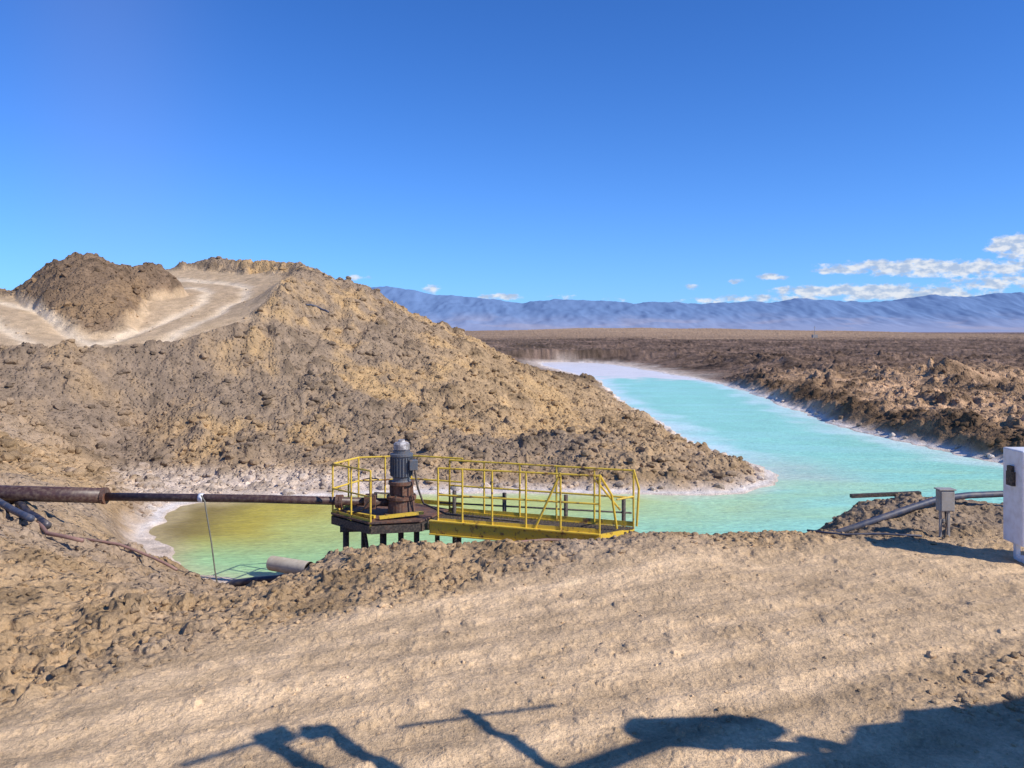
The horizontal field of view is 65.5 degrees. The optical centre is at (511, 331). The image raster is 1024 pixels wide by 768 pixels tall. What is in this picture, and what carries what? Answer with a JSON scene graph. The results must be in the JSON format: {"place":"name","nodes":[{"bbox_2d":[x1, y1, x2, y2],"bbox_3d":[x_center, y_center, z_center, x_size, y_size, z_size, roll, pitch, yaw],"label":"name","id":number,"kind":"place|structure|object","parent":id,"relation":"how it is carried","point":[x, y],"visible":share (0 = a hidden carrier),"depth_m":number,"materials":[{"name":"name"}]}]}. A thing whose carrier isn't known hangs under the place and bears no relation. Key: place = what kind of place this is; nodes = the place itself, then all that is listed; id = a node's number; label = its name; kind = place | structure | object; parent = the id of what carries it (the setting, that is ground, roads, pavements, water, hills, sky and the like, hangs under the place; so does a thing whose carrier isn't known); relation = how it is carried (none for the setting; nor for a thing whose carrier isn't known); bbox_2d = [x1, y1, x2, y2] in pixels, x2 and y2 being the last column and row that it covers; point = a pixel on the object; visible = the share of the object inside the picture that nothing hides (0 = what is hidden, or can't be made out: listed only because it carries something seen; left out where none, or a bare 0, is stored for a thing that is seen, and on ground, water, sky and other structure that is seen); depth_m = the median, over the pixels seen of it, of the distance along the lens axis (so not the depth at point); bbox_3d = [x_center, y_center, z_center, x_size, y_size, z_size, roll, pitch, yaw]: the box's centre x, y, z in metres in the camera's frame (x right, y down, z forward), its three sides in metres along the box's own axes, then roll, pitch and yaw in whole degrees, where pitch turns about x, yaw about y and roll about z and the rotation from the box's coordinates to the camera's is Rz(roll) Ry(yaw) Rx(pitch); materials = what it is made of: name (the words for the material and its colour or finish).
{"place":"outdoors","nodes":[
{"label":"outdoors","id":0,"kind":"place"},
{"bbox_2d":[0,263,283,346],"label":"hill road","id":1,"kind":"structure","parent":0,"point":[215,299],"depth_m":39.14,"materials":[{"name":"soil"}]},
{"bbox_2d":[0,252,645,461],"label":"hill","id":2,"kind":"structure","parent":0,"point":[72,395],"depth_m":34.60,"materials":[{"name":"soil"}]},
{"bbox_2d":[306,304,328,312],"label":"hose","id":3,"kind":"object","parent":2,"relation":"on","point":[325,310],"visible":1,"depth_m":40.55,"materials":[{"name":"grey plastic"}]},
{"bbox_2d":[0,533,1023,767],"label":"dirt road","id":4,"kind":"structure","parent":0,"point":[197,730],"depth_m":8.31,"materials":[{"name":"soil"}]},
{"bbox_2d":[807,529,921,536],"bbox_3d":[6.114,3.527,13.868,1.846,0.117,0.219,0,0,22],"label":"hose","id":5,"kind":"object","parent":4,"relation":"on","point":[850,534],"visible":0.96,"depth_m":13.83,"materials":[{"name":"rubber"}]},
{"bbox_2d":[934,487,956,538],"bbox_3d":[7.450,3.183,13.694,0.290,0.975,0.211,0,0,0],"label":"junction box","id":6,"kind":"object","parent":4,"relation":"on","point":[945,499],"visible":0.98,"depth_m":13.62,"materials":[{"name":"metal"}]},
{"bbox_2d":[1003,447,1023,562],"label":"electrical cabinet","id":7,"kind":"object","parent":4,"relation":"on","point":[1013,495],"visible":0.94,"depth_m":12.47,"materials":[{"name":"white metal"}]},
{"bbox_2d":[0,328,1023,703],"bbox_3d":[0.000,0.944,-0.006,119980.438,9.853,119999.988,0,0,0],"label":"ground","id":8,"kind":"structure","parent":0,"point":[712,354],"depth_m":26.07,"materials":[{"name":"soil"}]},
{"bbox_2d":[0,498,34,521],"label":"hose","id":9,"kind":"object","parent":8,"relation":"on","point":[15,511],"visible":1,"depth_m":14.80,"materials":[{"name":"grey plastic"}]},
{"bbox_2d":[13,501,51,528],"bbox_3d":[-9.998,3.441,15.939,3.690,0.444,0.315,0,0,38],"label":"hose","id":10,"kind":"object","parent":8,"relation":"on","point":[23,506],"visible":0.51,"depth_m":15.10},
{"bbox_2d":[36,521,83,542],"bbox_3d":[-9.384,3.514,15.390,4.418,0.438,0.345,0,0,39],"label":"hose","id":11,"kind":"object","parent":8,"relation":"on","point":[53,534],"visible":0.56,"depth_m":14.27,"materials":[{"name":"beige rubber"}]},
{"bbox_2d":[79,537,177,570],"bbox_3d":[-7.087,4.102,14.748,2.051,0.515,0.148,0,0,11],"label":"hose","id":12,"kind":"object","parent":8,"relation":"on","point":[137,551],"visible":0.94,"depth_m":14.74,"materials":[{"name":"red rubber"}]},
{"bbox_2d":[266,556,312,573],"bbox_3d":[-4.175,4.415,15.000,0.995,0.310,0.280,0,0,30],"label":"pipe stub","id":13,"kind":"object","parent":8,"relation":"on","point":[283,564],"visible":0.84,"depth_m":14.92,"materials":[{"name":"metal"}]},
{"bbox_2d":[0,253,1023,767],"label":"loose rocks","id":14,"kind":"object","parent":8,"relation":"on","point":[38,453],"visible":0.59,"depth_m":27.88,"materials":[{"name":"stone"}]},
{"bbox_2d":[850,491,921,497],"bbox_3d":[7.575,3.300,16.150,1.455,0.110,0.100,0,0,-4],"label":"pipe","id":15,"kind":"object","parent":8,"relation":"on","point":[869,495],"visible":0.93,"depth_m":16.10,"materials":[{"name":"metal"}]},
{"bbox_2d":[827,491,1002,532],"bbox_3d":[9.242,3.398,15.033,7.602,0.836,0.260,0,0,-9],"label":"conduit pipe","id":16,"kind":"object","parent":8,"relation":"on","point":[910,508],"visible":0.6,"depth_m":14.67,"materials":[{"name":"grey metal"}]},
{"bbox_2d":[0,0,1023,303],"label":"sky","id":17,"kind":"structure","parent":0,"point":[518,151],"materials":[{"name":"blue"}]},
{"bbox_2d":[515,538,581,541],"bbox_3d":[0.639,3.619,13.777,1.523,0.076,0.205,0,0,-8],"label":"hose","id":18,"kind":"object","parent":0,"point":[548,539],"visible":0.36,"depth_m":13.81,"materials":[{"name":"red rubber"}]},
{"bbox_2d":[149,362,1002,578],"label":"water","id":19,"kind":"structure","parent":0,"point":[823,470],"depth_m":25.93,"materials":[{"name":"teal liquid"}]},
{"bbox_2d":[226,573,286,586],"bbox_3d":[-4.995,4.898,15.517,2.130,0.736,0.233,0,0,15],"label":"intake hose","id":20,"kind":"object","parent":19,"relation":"in","point":[243,582],"visible":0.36,"depth_m":15.52,"materials":[{"name":"black rubber"}]},
{"bbox_2d":[331,439,522,547],"bbox_3d":[-1.667,4.045,15.671,3.743,3.910,1.926,0,0,0],"label":"brine pump","id":21,"kind":"object","parent":19,"relation":"in","point":[404,511],"visible":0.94,"depth_m":15.31,"materials":[{"name":"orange metal"}]},
{"bbox_2d":[0,485,388,581],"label":"discharge pipe","id":22,"kind":"object","parent":21,"relation":"attached to","point":[104,495],"visible":0.97,"depth_m":15.55,"materials":[{"name":"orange metal"}]},
{"bbox_2d":[429,459,639,542],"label":"yellow walkway","id":23,"kind":"structure","parent":21,"relation":"attached to","point":[530,527],"depth_m":14.82,"materials":[{"name":"paint"}]},
{"bbox_2d":[371,286,1023,331],"bbox_3d":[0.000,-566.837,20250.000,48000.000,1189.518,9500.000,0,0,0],"label":"mountains","id":24,"kind":"structure","parent":0,"point":[998,312],"depth_m":18292.77,"materials":[{"name":"blue stone"}]}
]}

